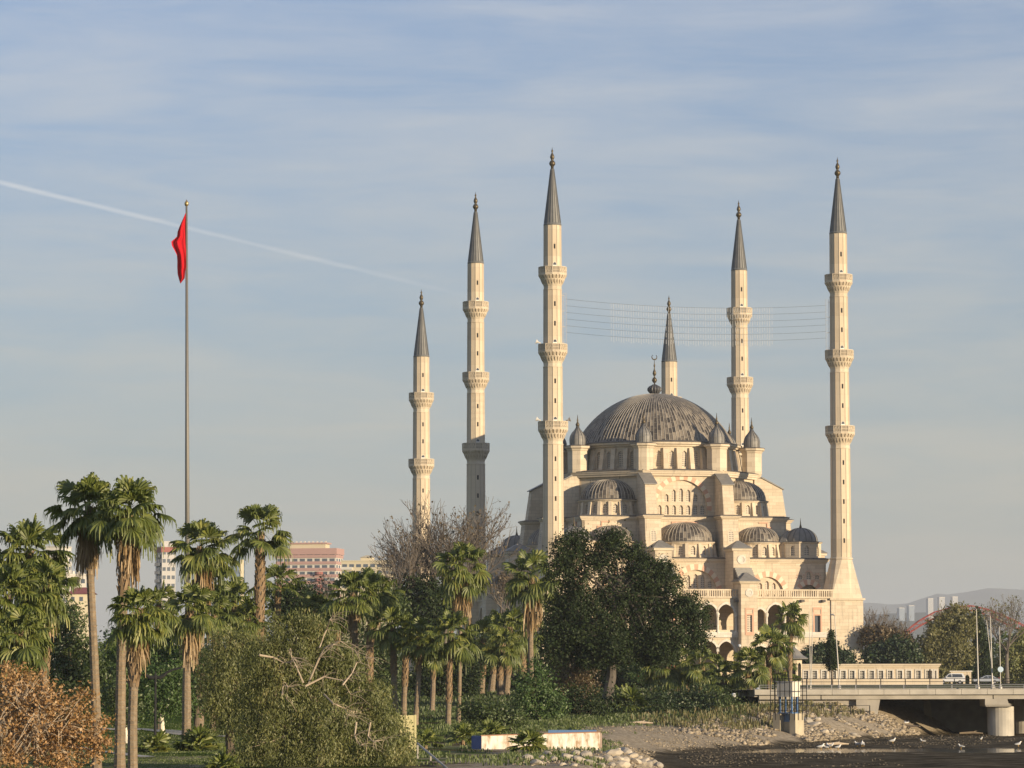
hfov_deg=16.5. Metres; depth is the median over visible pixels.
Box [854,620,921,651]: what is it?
leafy tree
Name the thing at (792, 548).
window
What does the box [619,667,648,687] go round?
shrub
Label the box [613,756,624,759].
boulder
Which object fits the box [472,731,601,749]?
painted wall
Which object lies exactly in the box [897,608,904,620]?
tower block
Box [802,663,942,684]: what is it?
building
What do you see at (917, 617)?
hills
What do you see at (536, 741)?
dwarf palm
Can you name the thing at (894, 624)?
bare tree
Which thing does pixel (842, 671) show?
window frame
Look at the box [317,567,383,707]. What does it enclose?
palm tree
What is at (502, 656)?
palm tree
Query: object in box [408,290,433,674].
minaret
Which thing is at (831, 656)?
cypress
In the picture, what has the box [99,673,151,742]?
leafy tree
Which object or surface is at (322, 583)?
bare tree
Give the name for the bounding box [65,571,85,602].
apartment block
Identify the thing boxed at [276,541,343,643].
apartment block
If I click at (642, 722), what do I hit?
driftwood
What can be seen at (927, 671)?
window frame
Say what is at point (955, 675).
car
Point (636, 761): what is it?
boulder
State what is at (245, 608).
palm tree
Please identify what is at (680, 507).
window
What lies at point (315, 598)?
palm tree
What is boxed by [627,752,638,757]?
boulder
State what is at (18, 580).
palm tree
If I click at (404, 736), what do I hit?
shrub
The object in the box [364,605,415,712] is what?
palm tree
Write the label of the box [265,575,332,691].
palm tree
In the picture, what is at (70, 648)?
leafy tree
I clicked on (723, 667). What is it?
palm tree
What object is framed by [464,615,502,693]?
palm tree
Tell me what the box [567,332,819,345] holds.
lamp string
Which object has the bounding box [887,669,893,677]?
window frame
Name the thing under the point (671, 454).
window
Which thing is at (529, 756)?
boulder
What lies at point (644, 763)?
boulder
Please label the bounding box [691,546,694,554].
window
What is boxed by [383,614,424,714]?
palm tree
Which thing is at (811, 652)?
pole
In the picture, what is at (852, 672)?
window frame
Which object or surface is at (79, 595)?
house
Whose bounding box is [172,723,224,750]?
dwarf palm
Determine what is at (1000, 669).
pole
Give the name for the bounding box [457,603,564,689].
leafy tree
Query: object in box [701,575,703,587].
window
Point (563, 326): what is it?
lattice mast
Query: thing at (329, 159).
sky
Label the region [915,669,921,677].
window frame
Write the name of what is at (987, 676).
car
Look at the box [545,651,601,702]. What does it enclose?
shrub
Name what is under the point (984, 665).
conifer
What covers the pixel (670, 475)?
mosque
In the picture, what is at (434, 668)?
palm tree
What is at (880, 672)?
window frame
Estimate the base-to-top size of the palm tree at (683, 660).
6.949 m
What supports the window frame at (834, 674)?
in the building
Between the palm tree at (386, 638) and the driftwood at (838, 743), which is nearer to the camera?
the palm tree at (386, 638)
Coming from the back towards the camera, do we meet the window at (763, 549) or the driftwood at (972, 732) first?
the window at (763, 549)
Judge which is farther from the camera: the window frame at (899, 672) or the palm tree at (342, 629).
the window frame at (899, 672)
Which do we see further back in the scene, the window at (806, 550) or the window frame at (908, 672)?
the window at (806, 550)
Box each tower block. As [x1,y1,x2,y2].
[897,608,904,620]
[906,605,914,620]
[926,598,932,620]
[937,597,944,614]
[950,597,957,605]
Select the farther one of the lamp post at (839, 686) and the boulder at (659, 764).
the lamp post at (839, 686)
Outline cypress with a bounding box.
[822,629,841,685]
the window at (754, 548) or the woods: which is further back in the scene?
the woods
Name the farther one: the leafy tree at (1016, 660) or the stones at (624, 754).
the leafy tree at (1016, 660)
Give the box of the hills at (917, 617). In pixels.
[863,612,1023,656]
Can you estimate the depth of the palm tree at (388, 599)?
296.86 m
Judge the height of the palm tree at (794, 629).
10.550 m
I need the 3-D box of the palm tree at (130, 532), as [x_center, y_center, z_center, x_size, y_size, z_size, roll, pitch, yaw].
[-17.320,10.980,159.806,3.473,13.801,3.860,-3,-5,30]
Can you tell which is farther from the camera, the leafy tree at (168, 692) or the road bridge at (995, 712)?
the road bridge at (995, 712)
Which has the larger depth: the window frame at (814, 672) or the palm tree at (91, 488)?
the window frame at (814, 672)
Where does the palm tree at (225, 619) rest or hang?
on the ground at (898, 711)
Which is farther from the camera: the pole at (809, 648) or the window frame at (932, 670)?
the window frame at (932, 670)
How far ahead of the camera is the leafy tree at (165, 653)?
264.46 m
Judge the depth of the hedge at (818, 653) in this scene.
598.37 m
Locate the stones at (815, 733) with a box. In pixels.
[676,701,920,745]
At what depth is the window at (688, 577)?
642.45 m
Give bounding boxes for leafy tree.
[50,596,115,715]
[99,621,195,727]
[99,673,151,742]
[126,657,202,733]
[331,583,418,699]
[379,564,452,673]
[401,630,496,696]
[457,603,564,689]
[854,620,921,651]
[992,625,1023,682]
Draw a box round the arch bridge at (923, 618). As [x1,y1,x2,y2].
[907,605,1022,632]
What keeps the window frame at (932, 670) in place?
in the building
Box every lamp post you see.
[830,614,840,687]
[971,607,979,688]
[985,614,993,688]
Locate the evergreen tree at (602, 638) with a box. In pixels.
[526,519,720,705]
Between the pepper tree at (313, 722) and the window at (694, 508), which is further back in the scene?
the window at (694, 508)
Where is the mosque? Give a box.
[456,355,834,683]
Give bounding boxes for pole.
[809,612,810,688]
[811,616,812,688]
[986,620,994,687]
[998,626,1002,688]
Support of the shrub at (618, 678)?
on the ground at (898, 711)
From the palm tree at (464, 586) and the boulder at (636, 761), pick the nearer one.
the boulder at (636, 761)
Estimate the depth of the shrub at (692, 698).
322.03 m
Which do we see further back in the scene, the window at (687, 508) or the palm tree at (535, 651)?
the window at (687, 508)
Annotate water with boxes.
[737,732,1023,752]
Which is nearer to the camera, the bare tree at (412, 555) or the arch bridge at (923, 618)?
the bare tree at (412, 555)
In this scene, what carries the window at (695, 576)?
in the mosque
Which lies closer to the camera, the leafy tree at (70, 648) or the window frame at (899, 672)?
the leafy tree at (70, 648)
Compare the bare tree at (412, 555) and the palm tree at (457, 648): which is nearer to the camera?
the palm tree at (457, 648)
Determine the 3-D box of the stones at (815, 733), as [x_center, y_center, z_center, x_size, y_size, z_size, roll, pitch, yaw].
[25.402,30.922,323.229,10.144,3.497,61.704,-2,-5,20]
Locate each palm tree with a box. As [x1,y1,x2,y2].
[0,513,74,753]
[0,559,60,758]
[0,605,56,764]
[14,556,81,755]
[42,472,122,767]
[85,475,177,767]
[105,585,173,767]
[138,580,180,729]
[159,582,219,739]
[168,518,241,726]
[195,589,241,729]
[206,580,271,647]
[212,568,244,658]
[222,598,272,733]
[223,503,293,714]
[252,562,306,696]
[291,591,337,668]
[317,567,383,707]
[318,598,349,709]
[345,566,405,712]
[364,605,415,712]
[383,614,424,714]
[393,616,444,724]
[412,636,454,710]
[418,609,481,724]
[430,541,491,722]
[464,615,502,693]
[474,613,515,691]
[482,625,523,695]
[483,605,527,694]
[501,549,561,681]
[512,613,546,689]
[639,653,684,692]
[656,647,709,691]
[677,642,723,692]
[701,660,748,700]
[727,646,769,701]
[749,623,797,689]
[770,600,808,680]
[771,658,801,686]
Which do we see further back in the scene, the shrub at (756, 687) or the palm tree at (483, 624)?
the palm tree at (483, 624)
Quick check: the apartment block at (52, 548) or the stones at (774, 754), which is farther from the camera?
the apartment block at (52, 548)
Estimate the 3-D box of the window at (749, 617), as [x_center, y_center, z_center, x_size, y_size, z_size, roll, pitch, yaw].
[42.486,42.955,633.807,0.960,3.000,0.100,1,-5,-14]
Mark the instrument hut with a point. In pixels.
(792, 726)
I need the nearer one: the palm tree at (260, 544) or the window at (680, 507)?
the palm tree at (260, 544)
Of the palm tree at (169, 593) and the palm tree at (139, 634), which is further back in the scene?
the palm tree at (169, 593)
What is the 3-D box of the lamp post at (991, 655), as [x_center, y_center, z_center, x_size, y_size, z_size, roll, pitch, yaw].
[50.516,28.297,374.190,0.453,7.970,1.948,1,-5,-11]
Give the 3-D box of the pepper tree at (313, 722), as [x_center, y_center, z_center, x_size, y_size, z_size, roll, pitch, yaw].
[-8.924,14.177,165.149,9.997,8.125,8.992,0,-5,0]
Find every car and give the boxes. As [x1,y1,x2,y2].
[943,673,964,683]
[972,675,999,683]
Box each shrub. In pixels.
[0,659,65,708]
[30,666,101,736]
[175,640,211,728]
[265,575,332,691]
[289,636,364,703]
[379,710,427,753]
[387,677,414,688]
[400,664,424,687]
[445,687,534,734]
[497,654,573,720]
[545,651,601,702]
[555,675,625,715]
[577,665,620,688]
[594,681,692,714]
[595,656,638,688]
[617,655,671,690]
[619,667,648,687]
[655,676,723,712]
[688,681,755,710]
[728,676,776,696]
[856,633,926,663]
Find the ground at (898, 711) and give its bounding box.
[0,680,1023,767]
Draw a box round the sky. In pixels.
[0,0,1023,647]
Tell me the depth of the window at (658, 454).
653.05 m
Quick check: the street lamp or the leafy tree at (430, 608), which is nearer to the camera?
the street lamp
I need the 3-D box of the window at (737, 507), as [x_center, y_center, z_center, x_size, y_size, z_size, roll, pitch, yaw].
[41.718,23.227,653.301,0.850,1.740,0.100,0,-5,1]
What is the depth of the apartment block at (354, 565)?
1548.93 m
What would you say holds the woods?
on the ground at (898, 711)
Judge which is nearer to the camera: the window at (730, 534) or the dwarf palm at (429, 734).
the dwarf palm at (429, 734)
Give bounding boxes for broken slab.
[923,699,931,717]
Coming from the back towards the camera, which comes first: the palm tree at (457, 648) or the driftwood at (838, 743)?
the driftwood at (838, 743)
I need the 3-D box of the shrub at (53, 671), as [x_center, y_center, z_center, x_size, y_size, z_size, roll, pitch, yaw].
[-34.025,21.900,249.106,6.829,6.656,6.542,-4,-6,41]
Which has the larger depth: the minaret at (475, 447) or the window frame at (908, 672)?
the minaret at (475, 447)
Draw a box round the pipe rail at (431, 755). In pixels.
[417,742,447,767]
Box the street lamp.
[146,666,182,735]
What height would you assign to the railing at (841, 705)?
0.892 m
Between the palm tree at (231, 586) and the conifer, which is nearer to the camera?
the palm tree at (231, 586)
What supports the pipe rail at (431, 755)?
on the ground at (898, 711)
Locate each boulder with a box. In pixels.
[522,754,532,758]
[530,759,543,764]
[561,753,572,758]
[572,755,585,761]
[580,750,591,756]
[603,754,612,760]
[604,749,622,755]
[606,762,615,767]
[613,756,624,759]
[616,760,630,767]
[620,747,632,753]
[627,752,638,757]
[630,758,641,764]
[639,759,647,766]
[647,760,652,766]
[654,762,663,767]
[804,717,812,722]
[808,721,820,725]
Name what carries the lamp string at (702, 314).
attached to the lattice mast at (563, 326)
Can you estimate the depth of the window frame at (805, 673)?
558.04 m
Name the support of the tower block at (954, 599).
on the hills at (917, 617)
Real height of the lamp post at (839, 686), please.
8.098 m
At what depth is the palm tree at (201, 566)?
261.04 m
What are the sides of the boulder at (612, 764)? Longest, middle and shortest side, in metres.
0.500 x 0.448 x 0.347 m
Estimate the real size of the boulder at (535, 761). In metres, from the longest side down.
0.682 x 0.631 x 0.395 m
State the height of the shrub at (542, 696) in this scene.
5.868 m
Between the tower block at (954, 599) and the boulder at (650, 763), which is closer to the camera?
the boulder at (650, 763)
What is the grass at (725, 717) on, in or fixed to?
on the ground at (898, 711)
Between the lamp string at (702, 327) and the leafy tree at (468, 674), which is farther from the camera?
the lamp string at (702, 327)
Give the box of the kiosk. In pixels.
[783,647,807,684]
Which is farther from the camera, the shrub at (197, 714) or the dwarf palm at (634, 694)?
the dwarf palm at (634, 694)
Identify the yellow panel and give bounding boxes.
[398,715,415,750]
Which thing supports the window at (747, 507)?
in the mosque
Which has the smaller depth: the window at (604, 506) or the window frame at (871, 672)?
the window frame at (871, 672)
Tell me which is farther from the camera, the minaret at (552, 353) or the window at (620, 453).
the window at (620, 453)
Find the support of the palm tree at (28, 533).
on the ground at (898, 711)
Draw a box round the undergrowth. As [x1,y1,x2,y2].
[341,687,781,725]
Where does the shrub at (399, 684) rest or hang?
on the ground at (898, 711)
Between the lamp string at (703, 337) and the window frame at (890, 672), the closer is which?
the window frame at (890, 672)
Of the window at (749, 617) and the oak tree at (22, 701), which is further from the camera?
the window at (749, 617)
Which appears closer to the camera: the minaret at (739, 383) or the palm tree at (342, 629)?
the palm tree at (342, 629)
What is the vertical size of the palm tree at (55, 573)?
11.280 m
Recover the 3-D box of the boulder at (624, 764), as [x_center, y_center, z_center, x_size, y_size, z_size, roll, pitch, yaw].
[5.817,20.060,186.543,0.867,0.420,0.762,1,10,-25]
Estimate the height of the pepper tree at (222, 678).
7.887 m
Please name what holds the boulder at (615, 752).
on the ground at (898, 711)
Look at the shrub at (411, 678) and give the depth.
447.13 m
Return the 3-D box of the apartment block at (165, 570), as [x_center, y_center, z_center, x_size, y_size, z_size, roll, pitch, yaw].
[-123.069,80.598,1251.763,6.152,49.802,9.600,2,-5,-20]
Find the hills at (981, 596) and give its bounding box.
[179,588,1023,652]
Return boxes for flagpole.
[184,200,189,610]
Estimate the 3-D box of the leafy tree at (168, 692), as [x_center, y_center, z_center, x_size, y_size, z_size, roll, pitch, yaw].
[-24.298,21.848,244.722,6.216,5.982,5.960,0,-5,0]
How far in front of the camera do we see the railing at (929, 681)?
374.45 m
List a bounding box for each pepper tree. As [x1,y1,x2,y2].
[189,618,280,755]
[223,602,422,766]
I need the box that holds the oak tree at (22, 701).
[0,660,122,767]
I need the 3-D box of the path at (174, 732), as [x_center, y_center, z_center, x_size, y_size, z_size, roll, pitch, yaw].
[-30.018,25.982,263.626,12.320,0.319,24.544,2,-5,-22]
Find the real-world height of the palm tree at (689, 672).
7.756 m
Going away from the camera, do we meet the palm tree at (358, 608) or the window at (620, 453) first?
the palm tree at (358, 608)
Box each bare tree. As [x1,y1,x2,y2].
[309,574,336,598]
[367,492,532,642]
[369,530,425,595]
[484,566,528,626]
[863,606,895,628]
[886,617,914,641]
[979,595,1023,682]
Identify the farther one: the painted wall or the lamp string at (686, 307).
the lamp string at (686, 307)
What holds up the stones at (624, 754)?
on the ground at (898, 711)
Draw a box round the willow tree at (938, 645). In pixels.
[916,600,984,683]
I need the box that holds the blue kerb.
[548,730,595,732]
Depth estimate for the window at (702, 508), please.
652.09 m
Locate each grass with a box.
[0,723,378,767]
[631,699,864,731]
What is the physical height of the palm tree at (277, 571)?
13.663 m
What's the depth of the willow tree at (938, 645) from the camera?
636.37 m
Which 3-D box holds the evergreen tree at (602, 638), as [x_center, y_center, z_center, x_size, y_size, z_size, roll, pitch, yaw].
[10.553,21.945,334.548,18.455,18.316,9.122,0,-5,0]
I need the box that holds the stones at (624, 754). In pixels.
[512,725,752,767]
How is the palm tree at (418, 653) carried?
on the ground at (898, 711)
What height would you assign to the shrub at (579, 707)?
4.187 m
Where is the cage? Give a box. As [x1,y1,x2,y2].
[770,678,806,719]
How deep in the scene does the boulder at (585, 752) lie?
190.59 m
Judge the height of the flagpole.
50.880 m
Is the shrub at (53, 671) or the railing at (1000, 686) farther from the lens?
the railing at (1000, 686)
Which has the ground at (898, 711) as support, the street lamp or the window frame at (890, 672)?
the street lamp
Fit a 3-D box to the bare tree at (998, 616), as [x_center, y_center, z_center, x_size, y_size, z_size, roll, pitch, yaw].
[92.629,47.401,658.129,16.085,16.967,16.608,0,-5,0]
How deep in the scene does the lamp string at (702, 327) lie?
640.68 m
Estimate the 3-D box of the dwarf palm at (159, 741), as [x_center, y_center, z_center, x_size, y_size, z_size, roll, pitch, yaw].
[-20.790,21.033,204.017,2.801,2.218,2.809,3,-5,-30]
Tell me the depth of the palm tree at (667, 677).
385.65 m
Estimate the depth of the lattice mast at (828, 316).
646.94 m
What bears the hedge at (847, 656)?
on the ground at (898, 711)
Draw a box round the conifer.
[957,603,998,682]
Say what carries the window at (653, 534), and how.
in the mosque
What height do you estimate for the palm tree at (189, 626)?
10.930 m
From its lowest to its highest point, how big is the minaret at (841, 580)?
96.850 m
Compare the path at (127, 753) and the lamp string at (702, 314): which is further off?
the lamp string at (702, 314)
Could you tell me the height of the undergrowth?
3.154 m
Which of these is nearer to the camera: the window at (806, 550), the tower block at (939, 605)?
the window at (806, 550)
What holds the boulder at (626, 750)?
on the ground at (898, 711)
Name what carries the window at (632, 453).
in the mosque
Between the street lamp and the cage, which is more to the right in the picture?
the cage
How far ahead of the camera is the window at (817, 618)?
639.01 m
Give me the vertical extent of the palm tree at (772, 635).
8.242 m
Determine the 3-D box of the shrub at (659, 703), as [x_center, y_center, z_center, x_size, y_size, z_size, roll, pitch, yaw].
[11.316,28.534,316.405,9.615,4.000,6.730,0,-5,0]
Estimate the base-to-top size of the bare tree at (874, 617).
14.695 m
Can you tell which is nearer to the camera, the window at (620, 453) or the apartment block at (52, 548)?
the window at (620, 453)
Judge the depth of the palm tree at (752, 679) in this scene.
358.23 m
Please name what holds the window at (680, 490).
in the mosque
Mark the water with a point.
(953, 750)
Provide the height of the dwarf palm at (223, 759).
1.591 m
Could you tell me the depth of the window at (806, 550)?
647.96 m
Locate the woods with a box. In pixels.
[51,620,1022,682]
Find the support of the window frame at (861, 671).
in the building
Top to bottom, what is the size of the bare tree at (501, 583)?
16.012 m
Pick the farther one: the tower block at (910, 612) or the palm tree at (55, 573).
the tower block at (910, 612)
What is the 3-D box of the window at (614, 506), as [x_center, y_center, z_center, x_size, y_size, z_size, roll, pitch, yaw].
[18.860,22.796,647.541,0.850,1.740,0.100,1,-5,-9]
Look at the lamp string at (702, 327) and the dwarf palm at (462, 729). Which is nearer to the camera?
the dwarf palm at (462, 729)
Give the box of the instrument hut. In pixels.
[773,681,803,735]
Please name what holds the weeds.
on the ground at (898, 711)
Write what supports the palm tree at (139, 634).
on the ground at (898, 711)
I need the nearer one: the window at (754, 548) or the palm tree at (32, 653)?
the palm tree at (32, 653)
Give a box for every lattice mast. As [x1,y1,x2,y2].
[562,293,566,343]
[825,299,830,349]
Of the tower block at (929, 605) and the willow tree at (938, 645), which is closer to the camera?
the willow tree at (938, 645)
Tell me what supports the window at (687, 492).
in the mosque
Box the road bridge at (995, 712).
[738,688,1023,735]
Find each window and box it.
[603,504,606,512]
[608,452,610,467]
[613,504,616,512]
[619,451,622,466]
[631,451,633,466]
[651,530,655,541]
[656,451,660,466]
[669,451,673,466]
[672,490,674,501]
[678,546,682,554]
[679,489,682,501]
[679,505,682,514]
[682,451,685,466]
[686,490,689,501]
[686,506,689,514]
[686,576,689,587]
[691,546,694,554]
[693,506,696,514]
[694,451,697,466]
[694,574,696,587]
[700,506,703,514]
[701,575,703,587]
[728,530,733,541]
[736,505,739,513]
[746,505,749,513]
[747,615,751,631]
[753,547,756,555]
[762,547,765,555]
[791,546,794,555]
[804,546,808,555]
[815,616,819,631]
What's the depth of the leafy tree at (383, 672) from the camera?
367.80 m
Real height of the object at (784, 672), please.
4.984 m
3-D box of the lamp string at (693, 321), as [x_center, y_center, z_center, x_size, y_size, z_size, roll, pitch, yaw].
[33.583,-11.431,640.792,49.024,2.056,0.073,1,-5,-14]
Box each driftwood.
[630,720,652,723]
[828,742,848,744]
[905,724,919,726]
[960,731,982,733]
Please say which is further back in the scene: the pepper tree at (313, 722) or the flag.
the flag
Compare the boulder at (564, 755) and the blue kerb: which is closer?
the boulder at (564, 755)
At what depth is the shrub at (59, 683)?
239.09 m
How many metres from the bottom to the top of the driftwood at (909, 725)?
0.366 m
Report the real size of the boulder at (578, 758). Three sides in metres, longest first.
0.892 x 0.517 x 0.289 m
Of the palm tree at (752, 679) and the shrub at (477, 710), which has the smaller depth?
the shrub at (477, 710)
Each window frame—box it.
[802,670,809,678]
[812,669,817,678]
[821,669,827,678]
[830,670,836,678]
[840,669,846,678]
[849,669,855,677]
[859,669,865,677]
[868,669,874,677]
[877,669,884,677]
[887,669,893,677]
[896,669,903,677]
[905,669,911,677]
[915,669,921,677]
[925,669,930,677]
[930,669,933,677]
[934,669,937,677]
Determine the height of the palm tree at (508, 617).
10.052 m
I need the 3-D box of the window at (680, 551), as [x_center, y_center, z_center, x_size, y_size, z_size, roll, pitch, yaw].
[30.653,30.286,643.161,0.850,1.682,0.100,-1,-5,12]
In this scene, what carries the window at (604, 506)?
in the mosque
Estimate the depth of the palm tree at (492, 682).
396.36 m
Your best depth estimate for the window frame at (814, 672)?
558.17 m
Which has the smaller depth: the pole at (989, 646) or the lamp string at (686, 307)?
the pole at (989, 646)
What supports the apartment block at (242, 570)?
on the ground at (898, 711)
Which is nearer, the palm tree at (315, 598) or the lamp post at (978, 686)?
the palm tree at (315, 598)
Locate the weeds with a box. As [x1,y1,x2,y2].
[235,704,787,767]
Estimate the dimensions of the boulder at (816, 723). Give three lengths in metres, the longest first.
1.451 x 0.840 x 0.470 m
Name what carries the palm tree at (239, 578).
on the ground at (898, 711)
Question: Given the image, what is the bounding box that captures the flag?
[171,213,185,282]
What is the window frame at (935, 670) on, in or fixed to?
in the building
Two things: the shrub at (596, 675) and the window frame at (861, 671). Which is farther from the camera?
the window frame at (861, 671)
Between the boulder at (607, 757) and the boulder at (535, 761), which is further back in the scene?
the boulder at (607, 757)
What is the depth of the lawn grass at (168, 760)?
195.01 m
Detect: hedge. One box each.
[800,638,843,663]
[837,640,860,663]
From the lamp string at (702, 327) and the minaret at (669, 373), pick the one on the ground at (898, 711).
the minaret at (669, 373)
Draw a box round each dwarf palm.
[137,729,176,752]
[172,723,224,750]
[202,746,243,767]
[416,727,444,748]
[443,721,479,744]
[472,717,511,734]
[505,728,547,752]
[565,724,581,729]
[608,683,651,713]
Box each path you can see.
[69,746,153,756]
[80,728,225,735]
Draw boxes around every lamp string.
[567,312,825,326]
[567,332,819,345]
[569,299,824,313]
[570,319,817,332]
[573,306,816,319]
[573,326,825,338]
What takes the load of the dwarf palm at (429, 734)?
on the ground at (898, 711)
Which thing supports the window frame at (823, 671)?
in the building
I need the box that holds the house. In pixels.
[67,587,96,664]
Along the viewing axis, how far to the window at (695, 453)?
654.80 m
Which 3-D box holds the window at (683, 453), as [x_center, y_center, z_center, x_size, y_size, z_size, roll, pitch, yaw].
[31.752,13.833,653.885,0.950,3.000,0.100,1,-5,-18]
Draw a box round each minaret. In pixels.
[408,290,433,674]
[462,192,489,573]
[533,149,567,665]
[661,297,681,397]
[727,200,752,465]
[823,157,864,663]
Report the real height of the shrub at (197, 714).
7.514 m
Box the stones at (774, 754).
[678,734,1021,766]
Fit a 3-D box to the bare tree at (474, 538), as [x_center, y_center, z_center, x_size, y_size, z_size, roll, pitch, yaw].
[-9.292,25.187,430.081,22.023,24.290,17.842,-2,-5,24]
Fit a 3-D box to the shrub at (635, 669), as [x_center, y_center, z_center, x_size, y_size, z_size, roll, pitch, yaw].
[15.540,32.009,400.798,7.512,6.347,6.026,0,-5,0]
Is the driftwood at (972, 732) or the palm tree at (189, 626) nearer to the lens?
the palm tree at (189, 626)
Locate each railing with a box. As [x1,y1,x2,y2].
[759,684,1023,689]
[800,705,869,714]
[831,678,1023,687]
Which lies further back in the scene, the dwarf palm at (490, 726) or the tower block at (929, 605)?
the tower block at (929, 605)
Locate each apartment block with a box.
[45,546,71,676]
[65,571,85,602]
[154,541,175,678]
[230,556,244,602]
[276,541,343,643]
[341,555,392,641]
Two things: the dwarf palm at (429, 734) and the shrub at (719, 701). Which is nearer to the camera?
the dwarf palm at (429, 734)
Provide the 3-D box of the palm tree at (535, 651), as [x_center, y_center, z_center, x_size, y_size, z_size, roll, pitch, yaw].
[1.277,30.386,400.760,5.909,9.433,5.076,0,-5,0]
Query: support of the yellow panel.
on the ground at (898, 711)
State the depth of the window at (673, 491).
650.98 m
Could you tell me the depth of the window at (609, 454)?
655.92 m

